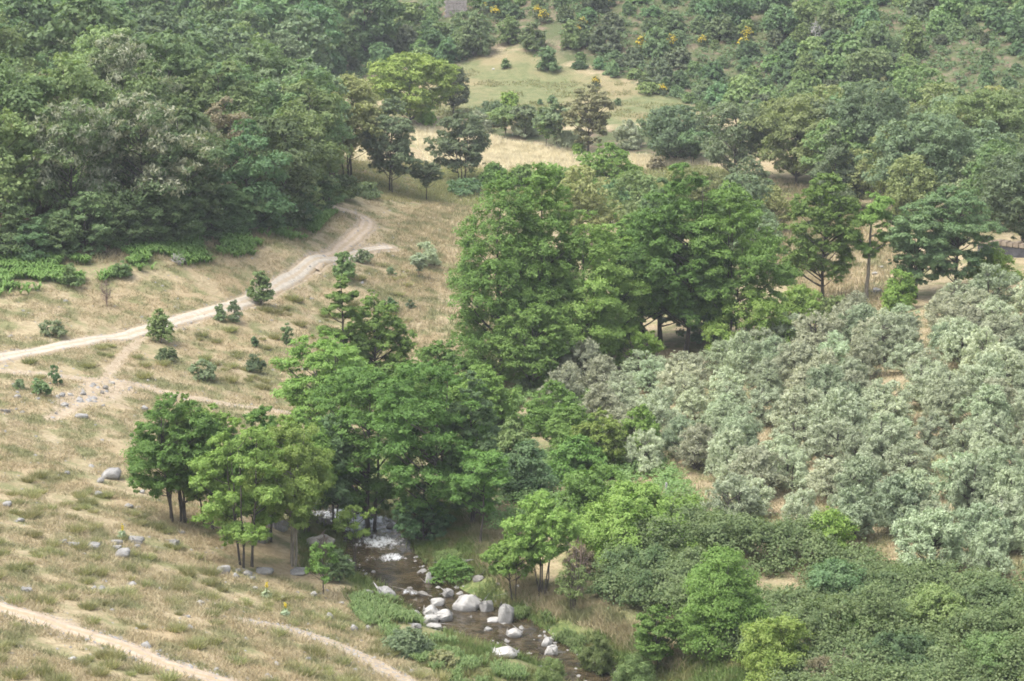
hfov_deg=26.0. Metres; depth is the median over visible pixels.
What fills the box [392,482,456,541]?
bush
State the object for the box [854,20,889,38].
hillside bush
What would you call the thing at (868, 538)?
grove grass
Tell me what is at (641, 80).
hillside bush
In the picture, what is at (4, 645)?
grass tussock
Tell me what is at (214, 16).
distant tree
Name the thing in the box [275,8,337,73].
distant tree
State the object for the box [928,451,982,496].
olive tree
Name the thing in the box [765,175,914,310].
slope grass
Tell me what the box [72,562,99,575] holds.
grass tussock
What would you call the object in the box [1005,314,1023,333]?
olive tree
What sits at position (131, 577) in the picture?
grass tussock
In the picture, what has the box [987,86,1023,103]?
tree
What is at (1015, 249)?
stone wall
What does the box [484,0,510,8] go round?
hillside bush
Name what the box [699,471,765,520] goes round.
olive tree
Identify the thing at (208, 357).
grass tussock
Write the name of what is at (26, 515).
grass tussock
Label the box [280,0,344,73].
distant tree
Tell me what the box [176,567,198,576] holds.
grass tussock
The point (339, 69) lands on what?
hillside bush
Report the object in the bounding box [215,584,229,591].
grass tussock
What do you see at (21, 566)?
grass tussock
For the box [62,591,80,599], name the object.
grass tussock
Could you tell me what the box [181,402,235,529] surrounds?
alder tree
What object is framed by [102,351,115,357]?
grass tussock
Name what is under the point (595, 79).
broom bush
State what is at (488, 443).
alder tree
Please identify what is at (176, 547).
grass tussock
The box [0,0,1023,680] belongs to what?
ground
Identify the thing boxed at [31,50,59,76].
forest tree
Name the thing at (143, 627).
grass tussock
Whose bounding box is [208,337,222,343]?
grass tussock
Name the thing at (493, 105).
grey tree
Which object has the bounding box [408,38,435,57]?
hillside bush
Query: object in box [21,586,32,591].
stone
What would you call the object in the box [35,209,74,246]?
forest shrub
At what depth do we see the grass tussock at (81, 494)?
118.26 m
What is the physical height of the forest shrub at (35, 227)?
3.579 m
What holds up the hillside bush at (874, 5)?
on the ground at (274, 552)
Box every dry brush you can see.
[561,545,600,583]
[803,654,851,680]
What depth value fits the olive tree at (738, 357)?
155.88 m
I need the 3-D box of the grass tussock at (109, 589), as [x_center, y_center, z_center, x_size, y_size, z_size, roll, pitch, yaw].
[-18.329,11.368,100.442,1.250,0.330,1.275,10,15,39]
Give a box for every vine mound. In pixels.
[555,459,627,531]
[568,478,711,569]
[668,490,734,551]
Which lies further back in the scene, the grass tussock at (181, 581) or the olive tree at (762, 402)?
the olive tree at (762, 402)
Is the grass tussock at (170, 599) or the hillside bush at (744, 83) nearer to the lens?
the grass tussock at (170, 599)
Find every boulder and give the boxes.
[1,501,11,506]
[88,541,100,548]
[97,477,103,482]
[101,467,122,479]
[111,539,122,544]
[115,547,130,557]
[124,503,133,507]
[128,536,162,547]
[165,537,180,545]
[217,565,230,573]
[243,569,252,576]
[244,525,271,543]
[256,567,273,574]
[272,520,289,531]
[290,567,304,575]
[306,534,334,551]
[316,510,332,523]
[323,518,330,525]
[373,582,395,595]
[409,623,421,629]
[421,603,439,615]
[423,572,432,582]
[423,611,445,623]
[426,623,444,630]
[431,598,444,606]
[432,605,452,621]
[440,587,453,596]
[452,592,488,611]
[470,561,495,581]
[479,600,493,611]
[487,617,497,622]
[491,644,518,658]
[497,601,513,623]
[506,625,522,637]
[535,644,562,654]
[541,637,554,646]
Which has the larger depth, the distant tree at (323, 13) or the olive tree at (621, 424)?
the distant tree at (323, 13)
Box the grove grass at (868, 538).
[581,303,1023,588]
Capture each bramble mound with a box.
[583,540,686,611]
[655,542,761,593]
[801,556,866,604]
[814,607,878,644]
[849,568,917,602]
[856,629,941,668]
[892,580,985,635]
[952,629,1023,680]
[954,575,1020,611]
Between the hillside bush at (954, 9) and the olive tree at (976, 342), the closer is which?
the olive tree at (976, 342)
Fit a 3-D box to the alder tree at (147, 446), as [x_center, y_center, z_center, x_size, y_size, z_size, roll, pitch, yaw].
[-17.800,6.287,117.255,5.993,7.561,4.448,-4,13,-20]
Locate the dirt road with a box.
[0,245,393,363]
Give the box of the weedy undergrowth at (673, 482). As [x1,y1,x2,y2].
[464,380,708,529]
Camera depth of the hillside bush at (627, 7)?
332.39 m
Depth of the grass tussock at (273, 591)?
109.02 m
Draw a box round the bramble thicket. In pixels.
[587,488,1023,680]
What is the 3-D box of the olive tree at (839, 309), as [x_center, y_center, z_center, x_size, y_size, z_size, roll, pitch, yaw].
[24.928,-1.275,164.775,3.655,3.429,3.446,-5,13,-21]
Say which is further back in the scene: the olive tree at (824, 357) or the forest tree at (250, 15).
the forest tree at (250, 15)
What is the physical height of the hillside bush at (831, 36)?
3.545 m
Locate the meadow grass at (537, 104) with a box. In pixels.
[413,49,683,126]
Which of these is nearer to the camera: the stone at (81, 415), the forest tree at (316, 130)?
the stone at (81, 415)
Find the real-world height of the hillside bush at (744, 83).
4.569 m
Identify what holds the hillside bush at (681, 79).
on the ground at (274, 552)
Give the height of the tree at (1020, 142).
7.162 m
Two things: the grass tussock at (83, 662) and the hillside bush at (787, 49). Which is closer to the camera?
the grass tussock at (83, 662)
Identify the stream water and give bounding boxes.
[312,465,626,680]
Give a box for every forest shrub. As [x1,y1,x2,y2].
[0,192,46,259]
[1,210,46,252]
[11,216,51,260]
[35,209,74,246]
[43,213,88,257]
[47,191,117,254]
[79,198,147,249]
[79,207,116,244]
[114,204,171,244]
[129,189,200,241]
[155,187,204,238]
[165,208,210,240]
[199,205,230,240]
[203,184,257,231]
[242,181,286,228]
[273,180,307,228]
[304,186,326,213]
[312,174,347,209]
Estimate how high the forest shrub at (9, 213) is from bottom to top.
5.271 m
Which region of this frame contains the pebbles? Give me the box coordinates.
[0,207,645,680]
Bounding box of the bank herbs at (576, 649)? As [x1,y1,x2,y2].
[569,645,585,653]
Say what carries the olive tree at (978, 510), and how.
on the ground at (274, 552)
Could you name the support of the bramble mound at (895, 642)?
on the ground at (274, 552)
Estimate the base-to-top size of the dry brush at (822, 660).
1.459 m
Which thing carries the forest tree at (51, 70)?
on the ground at (274, 552)
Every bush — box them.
[11,379,25,388]
[30,378,52,394]
[37,318,67,336]
[47,365,62,383]
[55,263,85,286]
[111,260,132,277]
[154,347,178,360]
[186,358,217,381]
[212,303,227,320]
[226,299,242,321]
[243,354,266,371]
[251,336,259,346]
[280,322,293,343]
[325,548,355,581]
[329,51,349,77]
[331,173,361,198]
[346,57,361,69]
[350,48,367,63]
[352,249,373,262]
[355,181,383,198]
[366,33,397,56]
[366,41,393,63]
[379,626,436,659]
[381,297,398,311]
[386,20,415,38]
[386,266,397,274]
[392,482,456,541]
[393,23,418,51]
[394,2,425,23]
[404,2,426,18]
[405,299,416,308]
[407,47,435,69]
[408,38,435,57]
[413,241,440,266]
[417,28,444,48]
[420,18,432,31]
[423,3,441,19]
[424,649,460,667]
[426,554,478,583]
[428,15,438,22]
[429,22,451,39]
[434,37,463,62]
[446,26,460,38]
[446,177,485,195]
[452,33,473,51]
[468,0,484,6]
[477,161,513,188]
[479,2,493,12]
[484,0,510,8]
[488,5,499,18]
[489,417,545,458]
[496,438,561,500]
[497,2,526,17]
[500,58,511,67]
[507,162,538,186]
[511,373,536,395]
[513,0,525,4]
[529,0,545,7]
[532,4,544,17]
[532,161,566,188]
[534,656,566,680]
[537,9,552,22]
[546,95,557,102]
[546,433,607,484]
[552,0,566,7]
[556,5,574,20]
[561,166,586,185]
[569,60,588,68]
[570,16,586,32]
[571,143,587,154]
[574,52,586,61]
[574,634,615,676]
[576,6,598,21]
[577,29,592,46]
[578,17,589,28]
[581,0,612,12]
[586,25,622,50]
[590,76,600,85]
[591,57,606,69]
[599,12,625,31]
[602,59,619,76]
[605,0,615,5]
[608,50,623,58]
[610,651,660,680]
[614,98,620,105]
[615,58,624,68]
[620,0,636,14]
[622,46,643,65]
[625,0,654,2]
[626,68,646,78]
[635,35,652,51]
[635,81,661,94]
[636,76,650,84]
[639,4,663,16]
[640,17,660,30]
[640,25,670,57]
[645,57,673,82]
[646,155,665,169]
[657,12,688,32]
[657,83,667,94]
[660,77,673,90]
[662,0,678,3]
[663,47,691,67]
[666,34,677,47]
[668,30,686,45]
[669,85,683,96]
[670,10,682,17]
[671,70,691,87]
[682,92,697,103]
[687,0,701,11]
[687,61,702,72]
[688,14,708,32]
[691,77,714,97]
[694,0,722,22]
[695,100,708,111]
[697,34,707,44]
[697,61,726,82]
[699,283,796,353]
[702,98,711,106]
[703,81,730,105]
[704,13,740,40]
[706,106,716,112]
[709,39,719,48]
[717,56,728,66]
[721,88,750,108]
[724,0,753,25]
[727,75,760,97]
[728,74,744,86]
[728,611,815,680]
[735,40,760,57]
[737,19,756,33]
[737,36,748,46]
[739,26,753,39]
[739,57,751,66]
[743,93,771,104]
[744,65,762,78]
[744,99,764,111]
[751,0,783,10]
[756,78,775,87]
[758,84,778,95]
[760,54,780,71]
[764,29,782,46]
[768,57,797,83]
[768,88,803,108]
[773,40,805,61]
[776,283,828,322]
[781,84,811,100]
[786,0,815,28]
[786,70,821,93]
[796,36,831,55]
[798,49,827,67]
[806,505,860,560]
[807,5,846,33]
[807,29,845,53]
[810,0,824,13]
[813,55,847,79]
[817,6,826,19]
[818,294,844,320]
[822,79,838,90]
[825,0,842,5]
[830,33,869,66]
[835,16,858,33]
[837,61,859,79]
[837,81,854,87]
[839,69,855,83]
[848,5,879,32]
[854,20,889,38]
[859,78,876,89]
[860,22,896,51]
[863,0,889,4]
[868,1,881,14]
[876,46,890,53]
[879,15,892,22]
[882,52,898,67]
[885,63,905,79]
[885,201,910,224]
[890,0,909,5]
[890,39,905,51]
[897,54,916,67]
[903,0,930,19]
[911,48,927,58]
[923,0,939,10]
[925,12,951,35]
[929,0,966,24]
[932,34,948,46]
[945,22,965,37]
[958,14,978,28]
[961,0,975,8]
[963,245,1023,285]
[965,27,984,38]
[969,6,989,20]
[970,0,1009,11]
[975,67,994,84]
[978,50,993,63]
[980,7,1020,32]
[980,33,989,44]
[1001,76,1018,89]
[1005,41,1023,54]
[1007,25,1023,42]
[1008,0,1020,10]
[1010,0,1023,22]
[1010,63,1023,71]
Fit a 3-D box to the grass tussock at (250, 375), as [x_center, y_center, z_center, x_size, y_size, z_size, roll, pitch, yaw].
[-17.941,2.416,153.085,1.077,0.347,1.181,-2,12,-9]
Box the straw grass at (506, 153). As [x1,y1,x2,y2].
[342,121,711,169]
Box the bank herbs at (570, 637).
[514,604,587,647]
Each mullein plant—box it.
[117,523,126,537]
[260,582,271,597]
[280,602,289,616]
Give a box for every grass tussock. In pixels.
[0,536,7,545]
[0,547,12,555]
[0,568,7,578]
[0,637,7,649]
[0,643,13,652]
[0,651,11,662]
[0,663,36,679]
[1,592,30,603]
[2,488,23,495]
[2,558,32,572]
[2,638,17,645]
[5,621,20,628]
[6,507,18,513]
[11,496,24,503]
[15,509,40,518]
[18,356,40,364]
[18,474,36,482]
[18,488,46,498]
[18,506,47,517]
[19,485,43,493]
[22,528,45,537]
[25,592,46,601]
[27,467,50,478]
[27,551,49,557]
[27,658,62,675]
[29,656,48,664]
[30,502,47,509]
[33,372,47,378]
[33,591,59,604]
[37,544,56,552]
[38,537,64,546]
[39,670,74,680]
[41,606,53,612]
[41,668,76,680]
[42,503,57,509]
[46,548,67,556]
[54,581,72,590]
[61,521,89,533]
[62,537,92,549]
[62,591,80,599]
[63,499,73,505]
[70,505,82,510]
[71,656,94,666]
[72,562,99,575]
[73,360,98,367]
[73,490,88,498]
[73,495,97,504]
[74,575,96,584]
[75,595,100,609]
[78,503,91,509]
[79,653,95,661]
[81,551,101,560]
[82,615,103,623]
[83,663,115,676]
[85,525,97,531]
[85,661,116,675]
[86,507,99,512]
[88,520,109,528]
[89,564,110,576]
[90,535,103,541]
[92,344,107,349]
[92,642,124,660]
[92,647,114,660]
[94,489,109,497]
[95,655,125,668]
[96,587,116,595]
[97,490,116,498]
[98,598,111,605]
[99,587,117,593]
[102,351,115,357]
[112,584,140,595]
[115,598,130,605]
[116,533,130,540]
[116,561,139,571]
[119,653,128,659]
[123,573,136,580]
[123,590,144,599]
[125,670,137,676]
[128,353,144,358]
[128,509,140,515]
[128,660,155,673]
[132,368,155,378]
[132,518,149,525]
[132,622,149,629]
[134,577,157,587]
[135,360,155,367]
[135,512,147,518]
[137,552,155,560]
[137,563,149,568]
[147,519,168,529]
[152,665,183,680]
[153,358,172,366]
[155,525,173,533]
[161,619,188,632]
[162,538,187,549]
[162,595,178,601]
[164,580,188,590]
[166,575,190,585]
[167,599,186,604]
[171,562,199,572]
[172,609,185,615]
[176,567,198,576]
[178,632,208,649]
[186,589,203,594]
[191,552,206,558]
[193,331,210,336]
[197,353,212,360]
[197,578,213,585]
[197,606,222,617]
[198,562,223,575]
[198,589,229,600]
[200,575,222,586]
[204,634,227,644]
[206,616,224,625]
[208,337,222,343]
[208,598,237,609]
[208,600,232,611]
[209,359,220,365]
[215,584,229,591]
[219,373,242,382]
[220,366,230,370]
[221,323,240,332]
[221,359,243,368]
[222,652,250,665]
[224,646,240,653]
[227,352,244,357]
[236,364,253,371]
[238,597,254,605]
[240,376,255,381]
[245,373,258,377]
[253,380,271,389]
[255,586,281,597]
[255,605,273,612]
[257,305,275,312]
[257,375,274,383]
[260,343,271,349]
[261,590,287,601]
[261,674,282,680]
[263,599,277,605]
[266,332,281,339]
[267,625,289,636]
[271,306,285,314]
[278,601,293,608]
[279,303,293,309]
[281,591,294,601]
[282,658,305,666]
[283,293,304,300]
[284,617,299,625]
[290,318,308,326]
[291,663,320,675]
[292,296,305,302]
[292,592,306,599]
[296,640,322,652]
[297,608,315,614]
[305,608,332,622]
[306,645,328,656]
[310,662,323,670]
[318,606,343,615]
[321,667,337,675]
[323,663,335,669]
[324,618,347,630]
[326,674,353,680]
[330,669,363,679]
[331,654,354,665]
[335,612,350,619]
[341,675,363,680]
[345,299,361,305]
[347,619,366,630]
[364,624,385,637]
[364,643,388,655]
[365,637,383,647]
[381,645,401,656]
[388,275,400,280]
[399,281,413,286]
[406,668,429,678]
[415,660,431,666]
[427,667,451,680]
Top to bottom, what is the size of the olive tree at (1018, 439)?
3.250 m
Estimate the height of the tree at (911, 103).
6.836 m
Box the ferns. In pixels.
[0,207,339,295]
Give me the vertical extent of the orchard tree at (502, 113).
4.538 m
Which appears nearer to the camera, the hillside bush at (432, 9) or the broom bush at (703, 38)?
the broom bush at (703, 38)
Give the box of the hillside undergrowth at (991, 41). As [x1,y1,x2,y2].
[331,0,1023,119]
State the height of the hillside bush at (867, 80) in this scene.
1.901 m
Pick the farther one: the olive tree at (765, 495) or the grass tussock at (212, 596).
the olive tree at (765, 495)
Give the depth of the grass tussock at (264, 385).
151.22 m
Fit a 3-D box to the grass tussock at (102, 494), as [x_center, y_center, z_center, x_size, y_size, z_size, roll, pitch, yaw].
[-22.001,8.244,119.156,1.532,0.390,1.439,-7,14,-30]
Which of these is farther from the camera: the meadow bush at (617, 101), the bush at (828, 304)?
the meadow bush at (617, 101)
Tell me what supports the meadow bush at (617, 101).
on the ground at (274, 552)
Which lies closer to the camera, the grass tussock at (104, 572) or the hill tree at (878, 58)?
the grass tussock at (104, 572)
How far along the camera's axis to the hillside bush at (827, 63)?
301.42 m
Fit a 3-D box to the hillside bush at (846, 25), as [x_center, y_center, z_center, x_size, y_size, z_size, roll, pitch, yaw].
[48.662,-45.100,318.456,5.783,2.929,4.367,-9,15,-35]
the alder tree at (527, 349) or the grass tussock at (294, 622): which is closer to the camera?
the grass tussock at (294, 622)
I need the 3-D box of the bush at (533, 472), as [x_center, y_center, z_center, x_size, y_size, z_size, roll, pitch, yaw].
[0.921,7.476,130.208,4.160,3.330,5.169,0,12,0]
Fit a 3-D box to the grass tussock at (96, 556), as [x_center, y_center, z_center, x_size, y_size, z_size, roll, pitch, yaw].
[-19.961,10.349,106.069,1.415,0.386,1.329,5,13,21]
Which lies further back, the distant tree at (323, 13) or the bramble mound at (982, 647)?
the distant tree at (323, 13)
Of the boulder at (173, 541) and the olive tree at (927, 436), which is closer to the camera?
the boulder at (173, 541)
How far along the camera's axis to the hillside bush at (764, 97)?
290.20 m
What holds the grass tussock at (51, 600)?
on the ground at (274, 552)
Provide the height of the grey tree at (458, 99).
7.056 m
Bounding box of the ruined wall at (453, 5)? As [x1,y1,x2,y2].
[444,0,467,16]
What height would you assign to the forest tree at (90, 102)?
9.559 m
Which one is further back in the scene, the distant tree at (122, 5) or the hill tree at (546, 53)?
the hill tree at (546, 53)
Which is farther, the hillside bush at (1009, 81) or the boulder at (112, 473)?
the hillside bush at (1009, 81)
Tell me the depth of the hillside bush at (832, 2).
328.37 m
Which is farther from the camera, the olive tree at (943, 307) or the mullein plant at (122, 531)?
the olive tree at (943, 307)
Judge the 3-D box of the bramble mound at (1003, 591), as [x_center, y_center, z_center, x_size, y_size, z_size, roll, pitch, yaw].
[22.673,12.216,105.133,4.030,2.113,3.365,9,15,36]
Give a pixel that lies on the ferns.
(40, 268)
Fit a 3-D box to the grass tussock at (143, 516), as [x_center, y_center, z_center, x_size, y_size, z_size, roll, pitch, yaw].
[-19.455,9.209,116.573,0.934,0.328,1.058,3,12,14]
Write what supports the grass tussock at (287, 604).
on the ground at (274, 552)
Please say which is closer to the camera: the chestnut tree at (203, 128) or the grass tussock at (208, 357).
the grass tussock at (208, 357)
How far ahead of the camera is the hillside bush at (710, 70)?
310.31 m
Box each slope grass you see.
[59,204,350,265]
[336,158,464,202]
[366,200,501,410]
[414,160,753,220]
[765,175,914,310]
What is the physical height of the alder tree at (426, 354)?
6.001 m
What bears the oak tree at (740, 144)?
on the ground at (274, 552)
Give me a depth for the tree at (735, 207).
202.37 m
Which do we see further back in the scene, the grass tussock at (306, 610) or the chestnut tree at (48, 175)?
the chestnut tree at (48, 175)
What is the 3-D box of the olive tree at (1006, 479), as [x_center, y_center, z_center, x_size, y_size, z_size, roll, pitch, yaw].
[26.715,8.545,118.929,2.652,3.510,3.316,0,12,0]
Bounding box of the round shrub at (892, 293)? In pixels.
[880,269,918,311]
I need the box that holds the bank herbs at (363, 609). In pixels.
[345,588,530,680]
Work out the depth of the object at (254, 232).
176.77 m
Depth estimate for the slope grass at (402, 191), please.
234.88 m
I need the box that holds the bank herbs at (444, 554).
[422,548,469,583]
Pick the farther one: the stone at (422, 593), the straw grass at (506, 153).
the straw grass at (506, 153)
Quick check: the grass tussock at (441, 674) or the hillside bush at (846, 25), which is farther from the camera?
the hillside bush at (846, 25)
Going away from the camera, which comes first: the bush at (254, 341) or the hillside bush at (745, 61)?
the bush at (254, 341)
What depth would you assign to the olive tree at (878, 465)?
125.66 m
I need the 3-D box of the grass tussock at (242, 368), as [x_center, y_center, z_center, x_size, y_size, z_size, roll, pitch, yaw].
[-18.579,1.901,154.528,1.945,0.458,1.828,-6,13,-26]
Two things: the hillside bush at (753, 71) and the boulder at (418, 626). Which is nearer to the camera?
the boulder at (418, 626)
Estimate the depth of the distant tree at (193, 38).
236.47 m
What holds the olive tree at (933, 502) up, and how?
on the ground at (274, 552)
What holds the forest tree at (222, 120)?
on the ground at (274, 552)
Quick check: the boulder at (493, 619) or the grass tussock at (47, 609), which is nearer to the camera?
the grass tussock at (47, 609)
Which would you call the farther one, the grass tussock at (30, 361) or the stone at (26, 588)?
the grass tussock at (30, 361)
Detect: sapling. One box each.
[98,279,113,304]
[304,541,339,592]
[332,504,376,573]
[477,525,541,599]
[554,559,589,610]
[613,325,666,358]
[632,604,687,667]
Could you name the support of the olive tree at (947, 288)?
on the ground at (274, 552)
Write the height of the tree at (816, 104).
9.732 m
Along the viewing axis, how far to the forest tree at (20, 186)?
166.57 m
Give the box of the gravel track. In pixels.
[313,206,373,271]
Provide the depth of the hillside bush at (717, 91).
299.82 m
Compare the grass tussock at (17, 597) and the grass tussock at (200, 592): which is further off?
the grass tussock at (200, 592)
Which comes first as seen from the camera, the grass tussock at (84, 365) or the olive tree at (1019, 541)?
the olive tree at (1019, 541)
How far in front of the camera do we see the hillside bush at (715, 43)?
322.02 m
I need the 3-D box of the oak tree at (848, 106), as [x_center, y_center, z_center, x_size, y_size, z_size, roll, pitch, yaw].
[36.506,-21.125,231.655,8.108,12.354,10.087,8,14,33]
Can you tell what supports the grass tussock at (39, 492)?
on the ground at (274, 552)
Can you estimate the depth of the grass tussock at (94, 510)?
115.62 m
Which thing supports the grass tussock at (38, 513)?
on the ground at (274, 552)
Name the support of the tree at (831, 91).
on the ground at (274, 552)
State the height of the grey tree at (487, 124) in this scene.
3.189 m
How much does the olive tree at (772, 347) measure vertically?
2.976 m
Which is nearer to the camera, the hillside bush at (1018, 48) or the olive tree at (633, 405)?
the olive tree at (633, 405)
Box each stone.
[0,409,12,412]
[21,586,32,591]
[75,413,88,418]
[351,624,357,630]
[392,586,432,596]
[484,626,492,630]
[872,287,881,293]
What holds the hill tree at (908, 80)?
on the ground at (274, 552)
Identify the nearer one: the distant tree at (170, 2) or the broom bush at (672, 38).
the broom bush at (672, 38)
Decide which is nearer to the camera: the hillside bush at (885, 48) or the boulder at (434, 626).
the boulder at (434, 626)
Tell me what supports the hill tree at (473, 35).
on the ground at (274, 552)
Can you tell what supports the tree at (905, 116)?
on the ground at (274, 552)
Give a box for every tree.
[0,0,78,48]
[0,3,48,61]
[0,5,33,50]
[0,8,45,80]
[0,21,45,68]
[0,53,26,113]
[0,57,72,207]
[0,106,49,215]
[1,58,25,97]
[11,71,78,125]
[11,95,128,231]
[16,69,88,104]
[21,52,127,197]
[27,0,137,74]
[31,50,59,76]
[35,9,115,46]
[47,99,124,209]
[56,18,92,74]
[61,25,108,74]
[73,27,160,98]
[76,90,230,230]
[79,1,136,30]
[83,32,187,151]
[85,0,136,19]
[114,59,180,183]
[119,391,230,522]
[122,7,143,19]
[124,0,152,24]
[127,0,157,8]
[127,1,189,42]
[127,94,233,224]
[131,0,162,16]
[131,31,152,40]
[134,25,164,42]
[135,12,185,29]
[139,27,211,117]
[145,308,174,342]
[147,0,196,17]
[149,107,223,195]
[156,37,210,72]
[156,393,220,523]
[160,48,187,107]
[170,29,223,69]
[172,0,206,18]
[173,18,207,33]
[175,61,270,167]
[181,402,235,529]
[185,6,208,22]
[186,414,286,567]
[187,10,257,37]
[187,23,233,60]
[187,55,208,98]
[197,0,243,18]
[197,4,272,34]
[201,60,274,115]
[201,118,297,228]
[203,412,251,498]
[204,95,255,191]
[208,18,256,58]
[208,46,288,114]
[223,37,305,106]
[224,404,295,541]
[225,21,264,53]
[227,0,297,29]
[233,114,323,219]
[237,1,277,33]
[241,414,335,566]
[243,29,308,82]
[245,270,275,304]
[249,57,357,174]
[253,78,354,203]
[253,110,337,201]
[262,61,356,171]
[268,330,377,427]
[272,0,342,24]
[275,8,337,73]
[279,161,316,206]
[279,407,342,532]
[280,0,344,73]
[305,363,441,528]
[307,411,356,531]
[316,8,359,58]
[316,272,375,360]
[330,71,387,176]
[331,0,402,57]
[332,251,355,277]
[338,289,417,385]
[339,0,405,35]
[354,361,427,417]
[360,93,422,191]
[365,358,492,533]
[366,51,464,123]
[405,339,488,410]
[408,160,444,199]
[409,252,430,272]
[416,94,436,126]
[423,109,491,178]
[435,64,470,113]
[436,370,501,522]
[441,448,513,543]
[443,364,521,426]
[444,170,576,384]
[445,10,489,32]
[454,16,496,56]
[468,108,492,132]
[469,100,502,125]
[485,104,520,137]
[487,302,576,387]
[491,161,596,376]
[494,14,521,43]
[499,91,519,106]
[500,488,583,596]
[508,104,537,139]
[510,122,539,136]
[517,21,546,50]
[521,378,583,442]
[532,102,576,144]
[532,209,660,366]
[533,45,560,70]
[533,114,556,143]
[536,365,585,403]
[545,405,605,455]
[546,164,624,234]
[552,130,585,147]
[558,337,602,382]
[558,361,586,394]
[559,20,581,49]
[559,83,617,152]
[564,142,643,208]
[570,407,627,468]
[574,311,612,366]
[578,380,625,424]
[579,354,617,388]
[586,212,663,340]
[588,177,633,223]
[601,405,641,432]
[603,169,660,226]
[605,369,635,403]
[606,380,641,411]
[609,214,686,333]
[612,118,645,148]
[614,413,657,455]
[616,199,664,236]
[618,176,687,340]
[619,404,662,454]
[620,349,670,383]
[623,428,664,474]
[626,161,738,352]
[626,394,661,417]
[632,358,665,392]
[634,104,717,159]
[635,385,685,447]
[655,358,701,399]
[657,166,697,200]
[661,414,698,456]
[663,243,740,343]
[663,350,694,375]
[665,542,775,662]
[666,168,724,220]
[668,423,716,469]
[671,370,709,406]
[672,387,711,419]
[674,179,804,331]
[677,128,719,162]
[679,352,711,382]
[691,99,773,172]
[695,400,739,436]
[699,339,731,372]
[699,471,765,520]
[702,427,752,481]
[704,365,749,401]
[704,392,742,430]
[706,0,757,16]
[715,382,747,406]
[715,403,764,457]
[718,171,773,216]
[718,328,770,380]
[719,195,757,246]
[720,155,777,202]
[723,204,788,256]
[725,441,790,493]
[728,474,776,517]
[737,92,837,183]
[739,383,786,427]
[740,326,775,362]
[745,368,787,400]
[747,357,787,385]
[753,335,796,370]
[756,433,807,470]
[761,4,797,34]
[761,185,797,226]
[766,384,826,431]
[766,445,810,491]
[768,414,820,452]
[769,341,819,380]
[770,313,807,344]
[777,172,866,300]
[778,487,822,525]
[783,364,827,399]
[786,96,838,164]
[790,24,809,49]
[790,52,824,82]
[790,308,845,351]
[792,331,833,361]
[797,115,868,177]
[798,416,859,463]
[800,363,862,417]
[804,457,856,499]
[806,384,876,438]
[807,84,844,99]
[807,124,863,207]
[807,347,837,380]
[808,20,822,36]
[811,88,841,96]
[815,330,851,364]
[819,93,841,107]
[825,79,909,187]
[826,454,881,508]
[828,148,876,199]
[829,300,861,340]
[830,356,869,385]
[832,484,880,540]
[833,427,879,470]
[834,0,864,21]
[834,289,868,315]
[837,302,878,344]
[837,368,881,405]
[843,48,894,79]
[845,334,882,378]
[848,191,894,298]
[849,92,919,123]
[851,315,889,348]
[853,110,982,203]
[855,449,895,489]
[859,413,913,453]
[860,377,914,419]
[861,312,923,363]
[862,120,928,205]
[864,413,917,470]
[866,471,930,536]
[868,393,915,432]
[872,306,903,329]
[874,76,886,100]
[880,339,927,373]
[881,153,937,222]
[882,199,951,298]
[882,467,952,526]
[883,439,938,478]
[885,63,952,114]
[885,312,923,347]
[889,505,969,571]
[891,303,920,324]
[892,96,915,120]
[897,76,914,95]
[900,16,926,59]
[902,105,929,129]
[902,357,951,404]
[903,346,950,383]
[905,82,972,113]
[908,412,953,450]
[910,184,1007,292]
[913,500,953,537]
[916,364,975,409]
[919,87,1023,162]
[920,289,968,326]
[920,377,962,423]
[924,93,958,165]
[927,322,957,353]
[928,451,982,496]
[929,315,951,341]
[937,155,983,220]
[937,316,981,363]
[937,423,985,458]
[940,279,970,307]
[944,304,985,344]
[945,454,997,520]
[947,501,1016,559]
[948,111,1004,164]
[950,286,996,315]
[950,472,996,519]
[951,363,985,394]
[952,383,1019,434]
[956,521,1016,578]
[957,351,1013,403]
[958,139,1020,221]
[959,326,1003,367]
[961,408,1023,452]
[963,430,1002,470]
[967,263,1022,305]
[969,119,1018,173]
[972,148,1023,242]
[972,512,1016,548]
[973,343,1023,386]
[974,375,1020,414]
[976,294,1019,331]
[978,313,1023,352]
[978,443,1023,477]
[982,85,1007,102]
[982,488,1023,543]
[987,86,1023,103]
[989,468,1023,515]
[997,89,1023,115]
[1000,332,1023,375]
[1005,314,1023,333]
[1009,390,1023,433]
[1009,512,1023,551]
[1010,420,1023,460]
[1011,280,1023,313]
[1011,368,1023,392]
[1015,131,1023,152]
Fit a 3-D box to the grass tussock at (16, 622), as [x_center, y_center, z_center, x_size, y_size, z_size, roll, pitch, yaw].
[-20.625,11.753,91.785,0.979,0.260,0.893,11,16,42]
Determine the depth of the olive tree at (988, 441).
127.27 m
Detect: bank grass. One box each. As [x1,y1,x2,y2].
[295,493,753,680]
[411,500,523,582]
[460,505,698,671]
[675,650,771,680]
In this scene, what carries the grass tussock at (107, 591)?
on the ground at (274, 552)
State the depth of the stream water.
116.83 m
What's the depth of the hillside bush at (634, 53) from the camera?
316.76 m
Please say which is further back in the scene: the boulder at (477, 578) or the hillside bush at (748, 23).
the hillside bush at (748, 23)
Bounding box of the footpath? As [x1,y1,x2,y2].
[0,602,232,680]
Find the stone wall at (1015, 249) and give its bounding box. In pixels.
[978,239,1023,257]
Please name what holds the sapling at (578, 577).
on the ground at (274, 552)
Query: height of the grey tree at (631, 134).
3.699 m
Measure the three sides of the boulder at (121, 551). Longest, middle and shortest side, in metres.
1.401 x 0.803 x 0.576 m
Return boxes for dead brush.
[169,252,184,265]
[317,529,327,555]
[564,537,591,597]
[834,645,885,674]
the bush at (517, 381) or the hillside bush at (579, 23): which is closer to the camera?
the bush at (517, 381)

